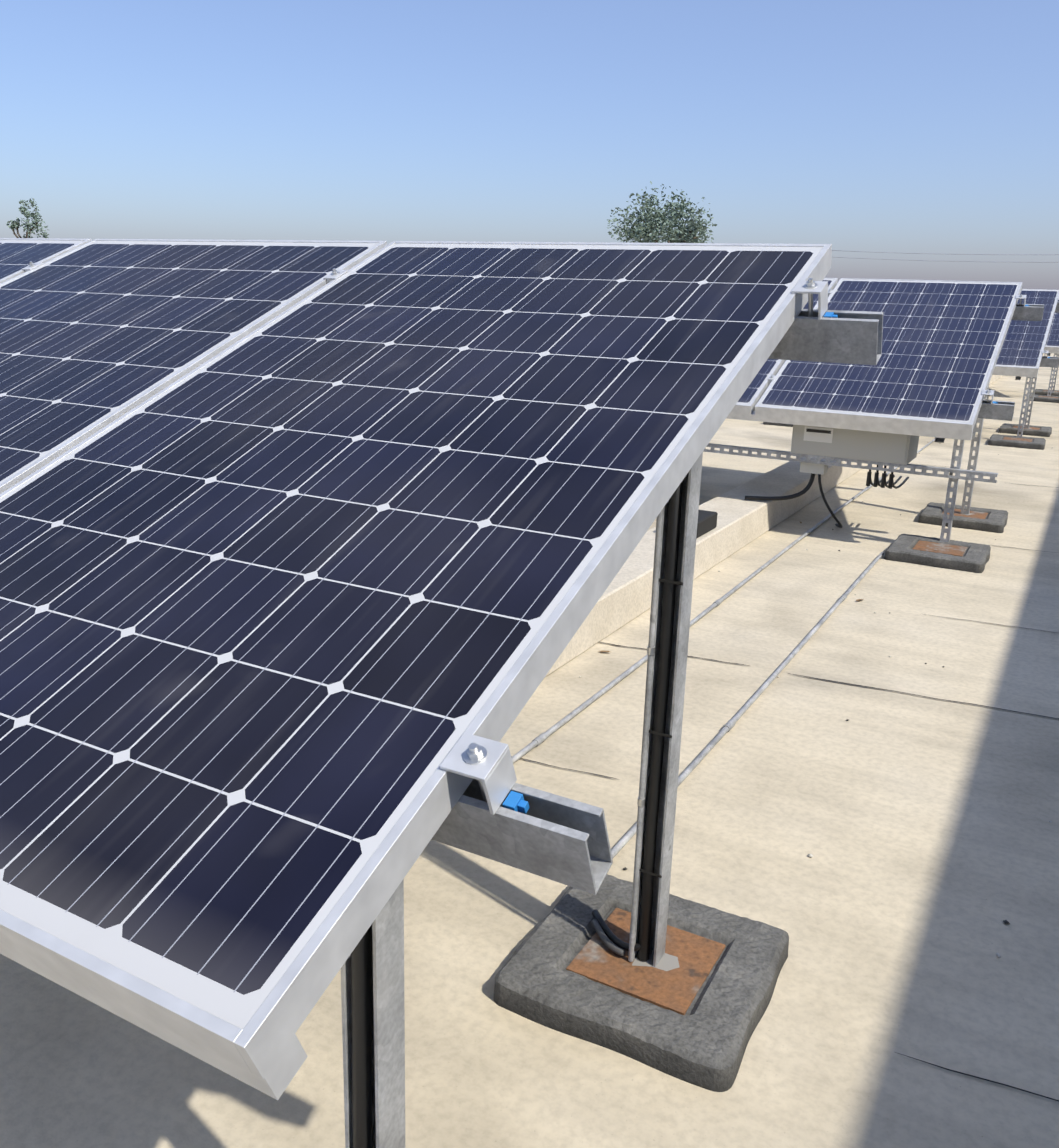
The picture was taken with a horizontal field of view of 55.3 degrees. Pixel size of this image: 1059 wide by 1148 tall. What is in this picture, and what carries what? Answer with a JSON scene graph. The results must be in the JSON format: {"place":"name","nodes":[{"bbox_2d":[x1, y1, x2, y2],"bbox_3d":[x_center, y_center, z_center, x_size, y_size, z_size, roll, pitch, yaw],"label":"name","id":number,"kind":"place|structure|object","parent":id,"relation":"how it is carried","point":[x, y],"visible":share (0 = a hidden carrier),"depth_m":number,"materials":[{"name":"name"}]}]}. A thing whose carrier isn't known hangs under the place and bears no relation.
{"place":"outdoors","nodes":[
{"label":"outdoors","id":0,"kind":"place"},
{"bbox_2d":[7,198,48,237],"bbox_3d":[-19.064,-12.386,38.634,1.217,3.831,1.372,17,22,42],"label":"tree","id":1,"kind":"object","parent":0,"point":[14,224],"visible":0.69,"depth_m":38.33,"materials":[{"name":"green plant"}]},
{"bbox_2d":[0,353,1058,1147],"bbox_3d":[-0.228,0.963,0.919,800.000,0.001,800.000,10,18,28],"label":"roof","id":2,"kind":"structure","parent":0,"point":[922,829],"depth_m":2.09,"materials":[{"name":"concrete"}]},
{"bbox_2d":[0,238,882,1147],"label":"solar array","id":3,"kind":"object","parent":2,"relation":"on","point":[314,554],"visible":1,"depth_m":1.30,"materials":[{"name":"glass"}]},
{"bbox_2d":[494,874,788,1091],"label":"ballast block","id":4,"kind":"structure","parent":2,"relation":"on","point":[703,1041],"depth_m":1.70,"materials":[{"name":"concrete"}]},
{"bbox_2d":[544,375,1003,677],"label":"concrete plinth","id":5,"kind":"structure","parent":2,"relation":"on","point":[625,598],"depth_m":4.62,"materials":[{"name":"beige concrete"}]},
{"bbox_2d":[696,510,717,538],"bbox_3d":[0.713,-0.227,4.481,0.160,0.074,0.260,10,18,28],"label":"plinth pad","id":6,"kind":"object","parent":5,"relation":"on","point":[707,521],"visible":0.31,"depth_m":4.45,"materials":[{"name":"black rubber"}]},
{"bbox_2d":[763,422,792,426],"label":"ballast block","id":7,"kind":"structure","parent":2,"relation":"on","point":[777,424],"depth_m":9.27,"materials":[{"name":"concrete"}]},
{"bbox_2d":[511,439,1058,1101],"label":"roof seams","id":8,"kind":"object","parent":2,"relation":"on","point":[685,773],"visible":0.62,"depth_m":3.09,"materials":[{"name":"grey"}]},
{"bbox_2d":[579,453,1050,957],"bbox_3d":[2.058,-0.072,4.750,2.887,0.010,8.749,10,18,28],"label":"roof debris","id":9,"kind":"object","parent":2,"relation":"on","point":[1004,921],"visible":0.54,"depth_m":2.91,"materials":[{"name":"grey"}]},
{"bbox_2d":[703,278,1043,556],"bbox_3d":[0.148,-1.236,6.308,5.310,1.266,1.542,10,18,28],"label":"solar array","id":10,"kind":"object","parent":2,"relation":"on","point":[930,373],"visible":0.44,"depth_m":5.01,"materials":[{"name":"glass"}]},
{"bbox_2d":[884,534,990,572],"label":"ballast block","id":11,"kind":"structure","parent":2,"relation":"on","point":[975,558],"depth_m":4.65,"materials":[{"name":"concrete"}]},
{"bbox_2d":[918,502,1007,532],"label":"ballast block","id":12,"kind":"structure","parent":2,"relation":"on","point":[994,521],"depth_m":5.43,"materials":[{"name":"concrete"}]},
{"bbox_2d":[988,434,1045,449],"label":"ballast block","id":13,"kind":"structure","parent":2,"relation":"on","point":[999,440],"depth_m":8.38,"materials":[{"name":"concrete"}]},
{"bbox_2d":[998,423,1051,436],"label":"ballast block","id":14,"kind":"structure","parent":2,"relation":"on","point":[1042,431],"depth_m":9.17,"materials":[{"name":"concrete"}]},
{"bbox_2d":[992,289,1058,441],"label":"solar array","id":15,"kind":"object","parent":2,"relation":"on","point":[1022,351],"visible":0.04,"depth_m":8.62,"materials":[{"name":"glass"}]},
{"bbox_2d":[1030,394,1058,402],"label":"ballast block","id":16,"kind":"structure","parent":2,"relation":"on","point":[1045,399],"depth_m":12.12,"materials":[{"name":"concrete"}]},
{"bbox_2d":[1035,389,1058,395],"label":"ballast block","id":17,"kind":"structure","parent":2,"relation":"on","point":[1039,392],"depth_m":12.93,"materials":[{"name":"concrete"}]},
{"bbox_2d":[1038,300,1058,397],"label":"solar array","id":18,"kind":"object","parent":2,"relation":"on","point":[1052,344],"visible":0.12,"depth_m":12.30,"materials":[{"name":"glass"}]},
{"bbox_2d":[0,0,1058,289],"label":"sky","id":19,"kind":"structure","parent":0,"point":[898,127],"materials":[{"name":"blue"}]},
{"bbox_2d":[607,181,716,242],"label":"tree","id":20,"kind":"object","parent":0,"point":[687,233],"visible":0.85,"depth_m":41.36,"materials":[{"name":"green plant"}]},
{"bbox_2d":[832,250,1058,262],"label":"power lines","id":21,"kind":"object","parent":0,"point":[956,254],"visible":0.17,"depth_m":124.94,"materials":[{"name":"silver metal"}]}
]}

